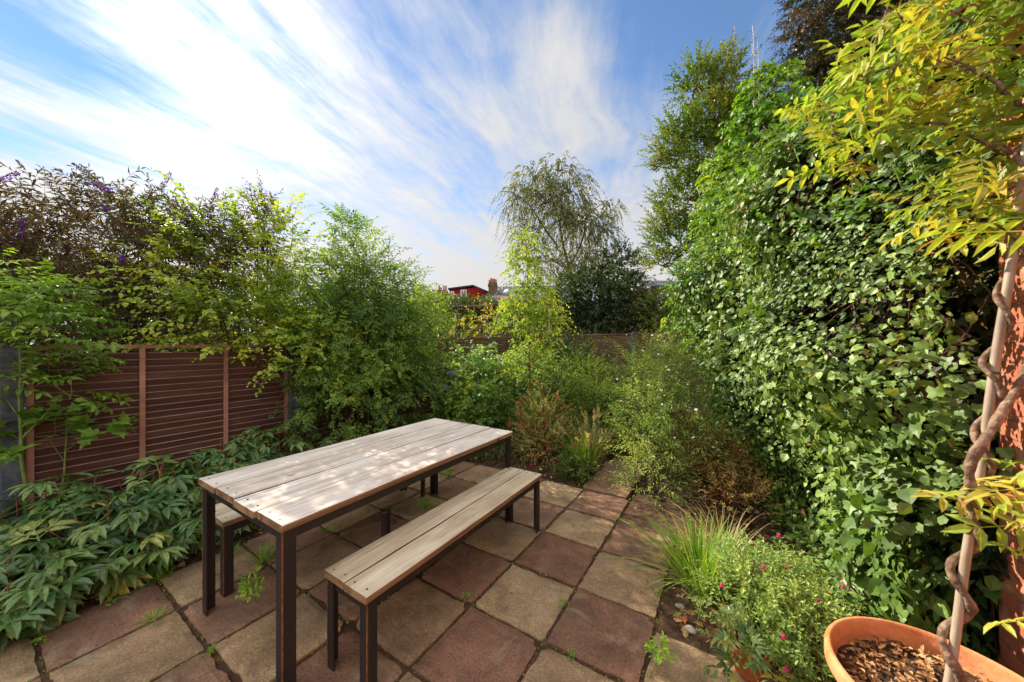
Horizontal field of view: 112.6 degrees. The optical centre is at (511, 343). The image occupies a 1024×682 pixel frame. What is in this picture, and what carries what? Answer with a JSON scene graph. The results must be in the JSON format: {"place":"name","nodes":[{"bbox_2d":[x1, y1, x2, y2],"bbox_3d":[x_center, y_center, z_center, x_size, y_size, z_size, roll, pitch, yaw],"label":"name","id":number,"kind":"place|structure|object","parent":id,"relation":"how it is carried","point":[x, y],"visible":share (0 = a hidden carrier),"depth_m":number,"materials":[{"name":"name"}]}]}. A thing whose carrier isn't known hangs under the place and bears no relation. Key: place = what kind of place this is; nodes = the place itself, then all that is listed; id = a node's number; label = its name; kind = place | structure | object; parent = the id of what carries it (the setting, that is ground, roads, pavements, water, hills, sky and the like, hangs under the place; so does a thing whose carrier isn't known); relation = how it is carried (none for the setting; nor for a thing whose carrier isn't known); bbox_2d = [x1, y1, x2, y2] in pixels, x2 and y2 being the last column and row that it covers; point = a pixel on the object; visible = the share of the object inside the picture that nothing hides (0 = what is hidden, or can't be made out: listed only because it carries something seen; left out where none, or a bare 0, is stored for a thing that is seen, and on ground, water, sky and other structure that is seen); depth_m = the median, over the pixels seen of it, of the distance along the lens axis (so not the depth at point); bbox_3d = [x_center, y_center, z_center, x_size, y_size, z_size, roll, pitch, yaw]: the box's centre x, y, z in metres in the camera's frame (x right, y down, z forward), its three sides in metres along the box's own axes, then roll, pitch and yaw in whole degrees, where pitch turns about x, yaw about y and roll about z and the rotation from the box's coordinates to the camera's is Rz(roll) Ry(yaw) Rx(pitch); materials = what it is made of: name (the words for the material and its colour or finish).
{"place":"outdoors","nodes":[
{"label":"outdoors","id":0,"kind":"place"},
{"bbox_2d":[0,461,746,681],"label":"patio","id":1,"kind":"structure","parent":0,"point":[416,618],"depth_m":1.88,"materials":[{"name":"brown stone"}]},
{"bbox_2d":[128,604,172,626],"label":"grass weed","id":2,"kind":"object","parent":1,"relation":"on","point":[150,616],"depth_m":1.87,"materials":[{"name":"green plant"}]},
{"bbox_2d":[141,563,188,589],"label":"grass weed","id":3,"kind":"object","parent":1,"relation":"on","point":[157,577],"depth_m":2.19,"materials":[{"name":"green plant"}]},
{"bbox_2d":[234,565,264,602],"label":"weed","id":4,"kind":"object","parent":1,"relation":"on","point":[244,587],"visible":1,"depth_m":1.91,"materials":[{"name":"green plant"}]},
{"bbox_2d":[236,536,296,564],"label":"grass weed","id":5,"kind":"object","parent":1,"relation":"on","point":[265,553],"depth_m":2.39,"materials":[{"name":"green plant"}]},
{"bbox_2d":[215,479,424,597],"bbox_3d":[-1.411,1.274,2.770,0.332,0.453,1.607,0,0,32],"label":"garden bench","id":6,"kind":"object","parent":1,"relation":"on","point":[228,521],"visible":0.19,"depth_m":2.04,"materials":[{"name":"brown wood"}]},
{"bbox_2d":[198,418,512,681],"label":"garden table","id":7,"kind":"object","parent":1,"relation":"on","point":[285,501],"visible":0.97,"depth_m":1.90,"materials":[{"name":"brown wood"}]},
{"bbox_2d":[380,507,419,584],"bbox_3d":[-0.855,1.311,2.311,0.540,0.378,0.540,0,0,32],"label":"parasol base","id":8,"kind":"object","parent":1,"relation":"on","point":[385,520],"visible":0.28,"depth_m":2.29,"materials":[{"name":"brown paint"}]},
{"bbox_2d":[407,493,444,508],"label":"grass weed","id":9,"kind":"object","parent":1,"relation":"on","point":[426,499],"depth_m":3.15,"materials":[{"name":"green plant"}]},
{"bbox_2d":[324,467,541,681],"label":"garden bench","id":10,"kind":"object","parent":1,"relation":"on","point":[367,579],"visible":1,"depth_m":1.74,"materials":[{"name":"brown wood"}]},
{"bbox_2d":[644,630,676,677],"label":"weed","id":11,"kind":"object","parent":1,"relation":"on","point":[650,647],"visible":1,"depth_m":1.53,"materials":[{"name":"green plant"}]},
{"bbox_2d":[727,630,770,681],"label":"terracotta pot","id":12,"kind":"object","parent":1,"relation":"on","point":[747,673],"visible":0.24,"depth_m":1.51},
{"bbox_2d":[702,600,795,681],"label":"young peony","id":13,"kind":"object","parent":12,"relation":"in","point":[755,638],"visible":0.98,"depth_m":1.39,"materials":[{"name":"green plant"}]},
{"bbox_2d":[410,286,447,307],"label":"terraced house","id":14,"kind":"structure","parent":0,"point":[444,289],"depth_m":50.32,"materials":[{"name":"brick"}]},
{"bbox_2d":[0,0,933,344],"label":"sky","id":15,"kind":"structure","parent":0,"point":[412,116],"materials":[{"name":"blue"}]},
{"bbox_2d":[87,347,996,681],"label":"ground","id":16,"kind":"structure","parent":0,"point":[647,501],"depth_m":3.44,"materials":[{"name":"soil"}]},
{"bbox_2d":[0,516,130,653],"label":"peony plant","id":17,"kind":"object","parent":16,"relation":"on","point":[39,608],"visible":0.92,"depth_m":1.81,"materials":[{"name":"green plant"}]},
{"bbox_2d":[0,247,134,514],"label":"young tree","id":18,"kind":"object","parent":16,"relation":"on","point":[29,310],"visible":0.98,"depth_m":2.41,"materials":[{"name":"green plant"}]},
{"bbox_2d":[0,472,136,579],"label":"peony plant","id":19,"kind":"object","parent":16,"relation":"on","point":[10,525],"visible":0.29,"depth_m":2.22,"materials":[{"name":"green plant"}]},
{"bbox_2d":[0,394,140,490],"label":"young tree","id":20,"kind":"object","parent":16,"relation":"on","point":[76,424],"visible":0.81,"depth_m":2.49,"materials":[{"name":"green plant"}]},
{"bbox_2d":[0,492,198,604],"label":"peony plant","id":21,"kind":"object","parent":16,"relation":"on","point":[136,571],"visible":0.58,"depth_m":2.12,"materials":[{"name":"green plant"}]},
{"bbox_2d":[2,452,221,567],"bbox_3d":[-2.852,1.226,2.622,1.108,0.615,1.274,0,0,32],"label":"peony plant","id":22,"kind":"object","parent":16,"relation":"on","point":[118,497],"visible":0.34,"depth_m":2.52,"materials":[{"name":"green plant"}]},
{"bbox_2d":[0,234,279,351],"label":"broadleaf tree","id":23,"kind":"object","parent":16,"relation":"on","point":[139,310],"visible":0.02,"depth_m":8.71,"materials":[{"name":"green plant"}]},
{"bbox_2d":[0,159,299,388],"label":"buddleia bush","id":24,"kind":"object","parent":16,"relation":"on","point":[25,235],"visible":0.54,"depth_m":3.50,"materials":[{"name":"green plant"}]},
{"bbox_2d":[100,450,261,565],"bbox_3d":[-2.429,1.227,2.654,1.040,0.614,1.045,0,0,32],"label":"peony plant","id":25,"kind":"object","parent":16,"relation":"on","point":[194,527],"visible":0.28,"depth_m":2.44,"materials":[{"name":"green plant"}]},
{"bbox_2d":[44,168,376,401],"bbox_3d":[-2.967,-0.209,3.856,2.525,3.510,2.678,0,0,32],"label":"arching shrub","id":26,"kind":"object","parent":16,"relation":"on","point":[186,298],"visible":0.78,"depth_m":3.57,"materials":[{"name":"green plant"}]},
{"bbox_2d":[148,435,280,493],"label":"peony plant","id":27,"kind":"object","parent":16,"relation":"on","point":[212,455],"visible":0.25,"depth_m":3.04,"materials":[{"name":"green plant"}]},
{"bbox_2d":[26,283,475,353],"bbox_3d":[-5.001,0.353,7.394,2.561,3.158,12.636,0,0,32],"label":"garden hedge","id":28,"kind":"object","parent":16,"relation":"on","point":[249,329],"visible":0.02,"depth_m":6.33,"materials":[{"name":"green plant"}]},
{"bbox_2d":[218,169,288,349],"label":"buddleia bush","id":29,"kind":"object","parent":16,"relation":"on","point":[267,207],"visible":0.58,"depth_m":4.13,"materials":[{"name":"green plant"}]},
{"bbox_2d":[223,421,332,463],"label":"peony plant","id":30,"kind":"object","parent":16,"relation":"on","point":[292,441],"visible":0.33,"depth_m":3.45,"materials":[{"name":"green plant"}]},
{"bbox_2d":[0,303,566,519],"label":"slatted fence","id":31,"kind":"object","parent":16,"relation":"on","point":[183,405],"visible":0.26,"depth_m":3.03,"materials":[{"name":"brown wood"}]},
{"bbox_2d":[7,447,598,646],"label":"fallen leaves","id":32,"kind":"object","parent":16,"relation":"on","point":[183,562],"visible":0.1,"depth_m":2.55,"materials":[{"name":"brown plant"}]},
{"bbox_2d":[195,276,413,348],"bbox_3d":[-7.488,-0.551,12.155,8.660,4.253,5.159,0,0,14],"label":"broadleaf tree","id":33,"kind":"object","parent":16,"relation":"on","point":[282,307],"visible":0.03,"depth_m":11.47,"materials":[{"name":"green plant"}]},
{"bbox_2d":[300,430,363,451],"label":"peony plant","id":34,"kind":"object","parent":16,"relation":"on","point":[323,444],"visible":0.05,"depth_m":3.80,"materials":[{"name":"green plant"}]},
{"bbox_2d":[244,220,457,453],"bbox_3d":[-2.000,0.045,4.617,2.466,3.006,2.516,0,0,32],"label":"elder bush","id":35,"kind":"object","parent":16,"relation":"on","point":[378,374],"visible":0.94,"depth_m":4.08,"materials":[{"name":"green plant"}]},
{"bbox_2d":[320,202,388,433],"bbox_3d":[-2.059,-0.127,4.368,0.835,3.335,0.792,0,0,32],"label":"young ash","id":36,"kind":"object","parent":16,"relation":"on","point":[352,220],"visible":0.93,"depth_m":4.31,"materials":[{"name":"green plant"}]},
{"bbox_2d":[8,465,752,681],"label":"joint bedding","id":37,"kind":"object","parent":16,"relation":"on","point":[668,625],"visible":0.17,"depth_m":2.00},
{"bbox_2d":[28,467,681,681],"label":"joint moss","id":38,"kind":"object","parent":37,"relation":"on","point":[387,597],"visible":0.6,"depth_m":1.95,"materials":[{"name":"green plant"}]},
{"bbox_2d":[292,221,483,428],"bbox_3d":[-1.833,-0.152,5.182,2.286,3.390,2.609,0,0,32],"label":"climbing jasmine","id":39,"kind":"object","parent":16,"relation":"on","point":[385,263],"visible":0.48,"depth_m":5.00,"materials":[{"name":"green plant"}]},
{"bbox_2d":[395,408,432,427],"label":"border plant","id":40,"kind":"object","parent":16,"relation":"on","point":[413,420],"visible":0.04,"depth_m":4.96,"materials":[{"name":"green plant"}]},
{"bbox_2d":[391,281,455,343],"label":"broadleaf tree","id":41,"kind":"object","parent":16,"relation":"on","point":[439,300],"visible":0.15,"depth_m":8.94,"materials":[{"name":"green plant"}]},
{"bbox_2d":[432,278,497,336],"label":"terraced house","id":42,"kind":"structure","parent":16,"relation":"on","point":[476,290],"depth_m":48.20,"materials":[{"name":"brick"}]},
{"bbox_2d":[418,290,513,336],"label":"broadleaf tree","id":43,"kind":"object","parent":16,"relation":"on","point":[463,299],"visible":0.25,"depth_m":19.34,"materials":[{"name":"plant"}]},
{"bbox_2d":[420,329,520,426],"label":"raspberry bush","id":44,"kind":"object","parent":16,"relation":"on","point":[480,379],"visible":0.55,"depth_m":5.44,"materials":[{"name":"green plant"}]},
{"bbox_2d":[418,370,523,461],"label":"raspberry bush","id":45,"kind":"object","parent":16,"relation":"on","point":[467,403],"visible":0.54,"depth_m":4.75,"materials":[{"name":"green plant"}]},
{"bbox_2d":[447,293,515,337],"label":"broadleaf tree","id":46,"kind":"object","parent":16,"relation":"on","point":[480,328],"visible":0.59,"depth_m":8.54,"materials":[{"name":"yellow plant"}]},
{"bbox_2d":[411,296,562,355],"bbox_3d":[-0.751,0.159,8.428,4.019,2.807,1.732,0,0,3],"label":"broadleaf tree","id":47,"kind":"object","parent":16,"relation":"on","point":[510,326],"visible":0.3,"depth_m":8.30,"materials":[{"name":"green plant"}]},
{"bbox_2d":[452,298,554,361],"bbox_3d":[-0.123,0.105,9.976,3.233,2.930,1.485,0,0,0],"label":"log frame","id":48,"kind":"object","parent":16,"relation":"on","point":[474,307],"visible":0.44,"depth_m":9.93,"materials":[{"name":"brown wood"}]},
{"bbox_2d":[477,391,532,451],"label":"border plant","id":49,"kind":"object","parent":16,"relation":"on","point":[505,415],"visible":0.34,"depth_m":4.93,"materials":[{"name":"green plant"}]},
{"bbox_2d":[479,425,535,467],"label":"shrub","id":50,"kind":"object","parent":16,"relation":"on","point":[514,448],"visible":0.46,"depth_m":4.42,"materials":[{"name":"green plant"}]},
{"bbox_2d":[482,316,548,337],"bbox_3d":[0.143,0.325,11.030,2.300,2.450,0.120,0,0,0],"label":"neighbour fence","id":51,"kind":"object","parent":16,"relation":"on","point":[483,320],"visible":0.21,"depth_m":11.00,"materials":[{"name":"brown wood"}]},
{"bbox_2d":[484,285,555,315],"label":"terraced house","id":52,"kind":"structure","parent":16,"relation":"on","point":[502,293],"depth_m":51.06,"materials":[{"name":"brick"}]},
{"bbox_2d":[483,222,578,437],"bbox_3d":[0.313,-0.148,5.305,1.409,3.379,1.275,0,0,-22],"label":"young tree","id":53,"kind":"object","parent":16,"relation":"on","point":[532,311],"visible":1,"depth_m":5.22,"materials":[{"name":"green plant"}]},
{"bbox_2d":[500,335,564,400],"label":"leafy bush","id":54,"kind":"object","parent":16,"relation":"on","point":[544,343],"visible":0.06,"depth_m":7.11,"materials":[{"name":"green plant"}]},
{"bbox_2d":[489,338,581,439],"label":"raspberry bush","id":55,"kind":"object","parent":16,"relation":"on","point":[526,375],"visible":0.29,"depth_m":5.81,"materials":[{"name":"green plant"}]},
{"bbox_2d":[504,393,566,458],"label":"border plant","id":56,"kind":"object","parent":16,"relation":"on","point":[534,420],"visible":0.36,"depth_m":4.85,"materials":[{"name":"green plant"}]},
{"bbox_2d":[507,377,594,471],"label":"fuchsia bush","id":57,"kind":"object","parent":16,"relation":"on","point":[529,419],"visible":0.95,"depth_m":4.40,"materials":[{"name":"green plant"}]},
{"bbox_2d":[511,360,602,443],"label":"leafy bush","id":58,"kind":"object","parent":16,"relation":"on","point":[556,385],"visible":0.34,"depth_m":5.29,"materials":[{"name":"green plant"}]},
{"bbox_2d":[489,150,629,299],"bbox_3d":[2.198,-3.731,16.039,6.588,10.229,3.706,0,0,-8],"label":"birch tree","id":59,"kind":"object","parent":16,"relation":"on","point":[567,215],"visible":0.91,"depth_m":15.73,"materials":[{"name":"green plant"}]},
{"bbox_2d":[550,372,595,431],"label":"border plant","id":60,"kind":"object","parent":16,"relation":"on","point":[574,396],"visible":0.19,"depth_m":5.38,"materials":[{"name":"green plant"}]},
{"bbox_2d":[547,449,600,486],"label":"shrub","id":61,"kind":"object","parent":16,"relation":"on","point":[576,460],"visible":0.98,"depth_m":3.80,"materials":[{"name":"green plant"}]},
{"bbox_2d":[536,338,615,396],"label":"leafy bush","id":62,"kind":"object","parent":16,"relation":"on","point":[573,360],"visible":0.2,"depth_m":7.23,"materials":[{"name":"green plant"}]},
{"bbox_2d":[547,405,608,456],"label":"border plant","id":63,"kind":"object","parent":16,"relation":"on","point":[580,422],"visible":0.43,"depth_m":4.66,"materials":[{"name":"green plant"}]},
{"bbox_2d":[542,322,623,386],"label":"leafy bush","id":64,"kind":"object","parent":16,"relation":"on","point":[581,342],"visible":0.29,"depth_m":9.01,"materials":[{"name":"green plant"}]},
{"bbox_2d":[552,341,629,420],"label":"leafy bush","id":65,"kind":"object","parent":16,"relation":"on","point":[582,372],"visible":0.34,"depth_m":5.92,"materials":[{"name":"green plant"}]},
{"bbox_2d":[543,405,639,469],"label":"straw grass","id":66,"kind":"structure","parent":16,"relation":"on","point":[586,433],"depth_m":4.16,"materials":[{"name":"green plant"}]},
{"bbox_2d":[551,372,633,458],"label":"leafy bush","id":67,"kind":"object","parent":16,"relation":"on","point":[584,401],"visible":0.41,"depth_m":4.97,"materials":[{"name":"green plant"}]},
{"bbox_2d":[570,355,622,404],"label":"border plant","id":68,"kind":"object","parent":16,"relation":"on","point":[602,366],"visible":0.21,"depth_m":6.96,"materials":[{"name":"green plant"}]},
{"bbox_2d":[537,235,668,352],"bbox_3d":[3.215,-1.186,12.472,5.005,5.484,4.671,0,0,32],"label":"broadleaf tree","id":69,"kind":"object","parent":16,"relation":"on","point":[581,314],"visible":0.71,"depth_m":11.88,"materials":[{"name":"green plant"}]},
{"bbox_2d":[575,394,637,452],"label":"border plant","id":70,"kind":"object","parent":16,"relation":"on","point":[601,408],"visible":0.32,"depth_m":4.91,"materials":[{"name":"green plant"}]},
{"bbox_2d":[588,381,642,444],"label":"border plant","id":71,"kind":"object","parent":16,"relation":"on","point":[608,392],"visible":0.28,"depth_m":5.15,"materials":[{"name":"green plant"}]},
{"bbox_2d":[595,412,642,462],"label":"border plant","id":72,"kind":"object","parent":16,"relation":"on","point":[614,441],"visible":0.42,"depth_m":4.60,"materials":[{"name":"green plant"}]},
{"bbox_2d":[593,351,661,398],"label":"leafy bush","id":73,"kind":"object","parent":16,"relation":"on","point":[628,371],"visible":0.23,"depth_m":6.79,"materials":[{"name":"green plant"}]},
{"bbox_2d":[570,332,715,400],"bbox_3d":[5.136,0.630,8.583,7.835,1.940,0.100,0,0,32],"label":"slatted fence","id":74,"kind":"object","parent":16,"relation":"on","point":[622,340],"visible":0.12,"depth_m":9.81,"materials":[{"name":"brown wood"}]},
{"bbox_2d":[618,400,668,453],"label":"border plant","id":75,"kind":"object","parent":16,"relation":"on","point":[641,428],"visible":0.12,"depth_m":4.89,"materials":[{"name":"green plant"}]},
{"bbox_2d":[631,392,681,438],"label":"border plant","id":76,"kind":"object","parent":16,"relation":"on","point":[651,409],"visible":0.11,"depth_m":5.29,"materials":[{"name":"green plant"}]},
{"bbox_2d":[623,279,692,332],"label":"broadleaf tree","id":77,"kind":"object","parent":16,"relation":"on","point":[658,313],"visible":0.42,"depth_m":11.31,"materials":[{"name":"green plant"}]},
{"bbox_2d":[638,357,689,413],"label":"border plant","id":78,"kind":"object","parent":16,"relation":"on","point":[664,387],"visible":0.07,"depth_m":6.81,"materials":[{"name":"green plant"}]},
{"bbox_2d":[592,323,741,516],"bbox_3d":[1.603,0.746,3.603,1.504,1.990,1.740,0,0,32],"label":"white flowered bush","id":79,"kind":"object","parent":16,"relation":"on","point":[672,402],"visible":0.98,"depth_m":3.44,"materials":[{"name":"green plant"}]},
{"bbox_2d":[658,317,682,414],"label":"climbing vine","id":80,"kind":"object","parent":16,"relation":"on","point":[662,322],"visible":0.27,"depth_m":6.06,"materials":[{"name":"green plant"}]},
{"bbox_2d":[640,418,704,482],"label":"border plant","id":81,"kind":"object","parent":16,"relation":"on","point":[673,450],"visible":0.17,"depth_m":3.97,"materials":[{"name":"green plant"}]},
{"bbox_2d":[629,316,718,447],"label":"rosemary bush","id":82,"kind":"object","parent":16,"relation":"on","point":[678,356],"visible":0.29,"depth_m":4.91,"materials":[{"name":"green plant"}]},
{"bbox_2d":[651,410,737,478],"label":"border plant","id":83,"kind":"object","parent":16,"relation":"on","point":[692,433],"visible":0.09,"depth_m":4.10,"materials":[{"name":"green plant"}]},
{"bbox_2d":[592,497,817,628],"bbox_3d":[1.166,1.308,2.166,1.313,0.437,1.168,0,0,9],"label":"sword grass","id":84,"kind":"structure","parent":16,"relation":"on","point":[699,551],"depth_m":2.17,"materials":[{"name":"green plant"}]},
{"bbox_2d":[631,26,791,293],"bbox_3d":[4.159,-2.361,7.035,3.539,7.810,2.295,0,0,-2],"label":"tree","id":85,"kind":"object","parent":16,"relation":"on","point":[700,119],"visible":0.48,"depth_m":6.81,"materials":[{"name":"green plant"}]},
{"bbox_2d":[675,405,758,470],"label":"border plant","id":86,"kind":"object","parent":16,"relation":"on","point":[725,445],"visible":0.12,"depth_m":4.27,"materials":[{"name":"green plant"}]},
{"bbox_2d":[649,391,794,515],"bbox_3d":[2.027,1.016,3.377,1.486,1.060,1.800,0,0,32],"label":"twiggy shrub","id":87,"kind":"object","parent":16,"relation":"on","point":[730,485],"visible":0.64,"depth_m":3.26,"materials":[{"name":"brown plant"}]},
{"bbox_2d":[669,439,844,681],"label":"fallen leaves","id":88,"kind":"object","parent":16,"relation":"on","point":[681,619],"visible":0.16,"depth_m":2.75,"materials":[{"name":"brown plant"}]},
{"bbox_2d":[683,57,839,463],"bbox_3d":[4.607,-1.357,5.213,3.455,5.845,2.488,0,0,-11],"label":"ivy clad tree","id":89,"kind":"object","parent":16,"relation":"on","point":[769,105],"visible":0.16,"depth_m":5.13,"materials":[{"name":"green plant"}]},
{"bbox_2d":[748,25,759,111],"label":"bare twigs","id":90,"kind":"object","parent":89,"relation":"attached to","point":[754,67],"visible":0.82,"depth_m":5.34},
{"bbox_2d":[674,526,877,681],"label":"pink flowered bush","id":91,"kind":"object","parent":16,"relation":"on","point":[779,587],"visible":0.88,"depth_m":1.63,"materials":[{"name":"green plant"}]},
{"bbox_2d":[652,0,1023,662],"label":"ivy bank","id":92,"kind":"structure","parent":16,"relation":"on","point":[817,397],"depth_m":1.86,"materials":[{"name":"green plant"}]},
{"bbox_2d":[764,0,932,98],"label":"conifer tree","id":93,"kind":"object","parent":16,"relation":"on","point":[819,62],"visible":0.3,"depth_m":8.18,"materials":[{"name":"green plant"}]},
{"bbox_2d":[755,477,981,653],"bbox_3d":[2.268,1.456,2.354,0.854,0.195,2.505,0,0,27],"label":"ground ivy","id":94,"kind":"object","parent":16,"relation":"on","point":[805,539],"visible":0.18,"depth_m":2.41,"materials":[{"name":"green plant"}]},
{"bbox_2d":[850,314,986,428],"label":"boundary wall","id":95,"kind":"structure","parent":16,"relation":"on","point":[941,333],"depth_m":2.51,"materials":[{"name":"brick"}]},
{"bbox_2d":[824,616,1023,681],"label":"terracotta pot","id":96,"kind":"object","parent":16,"relation":"on","point":[842,634],"visible":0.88,"depth_m":1.28,"materials":[{"name":"orange ceramic"}]},
{"bbox_2d":[839,635,992,681],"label":"pot litter","id":97,"kind":"object","parent":96,"relation":"on","point":[872,675],"visible":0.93,"depth_m":1.24,"materials":[{"name":"brown plant"}]},
{"bbox_2d":[943,131,1023,681],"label":"support pole","id":98,"kind":"object","parent":96,"relation":"on","point":[988,411],"visible":0.69,"depth_m":1.02,"materials":[{"name":"beige wood"}]},
{"bbox_2d":[773,0,1023,681],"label":"wisteria","id":99,"kind":"object","parent":98,"relation":"attached to","point":[1005,32],"visible":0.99,"depth_m":1.10,"materials":[{"name":"yellow plant"}]},
{"bbox_2d":[992,98,1023,677],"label":"garden wall","id":100,"kind":"structure","parent":16,"relation":"on","point":[1011,606],"depth_m":1.32,"materials":[{"name":"orange paint"}]},
{"bbox_2d":[583,405,685,499],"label":"garden path","id":101,"kind":"structure","parent":0,"point":[601,487],"depth_m":3.81,"materials":[{"name":"brown stone"}]},
{"bbox_2d":[624,281,690,334],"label":"terraced house","id":102,"kind":"structure","parent":0,"point":[660,284],"depth_m":32.29,"materials":[{"name":"brick"}]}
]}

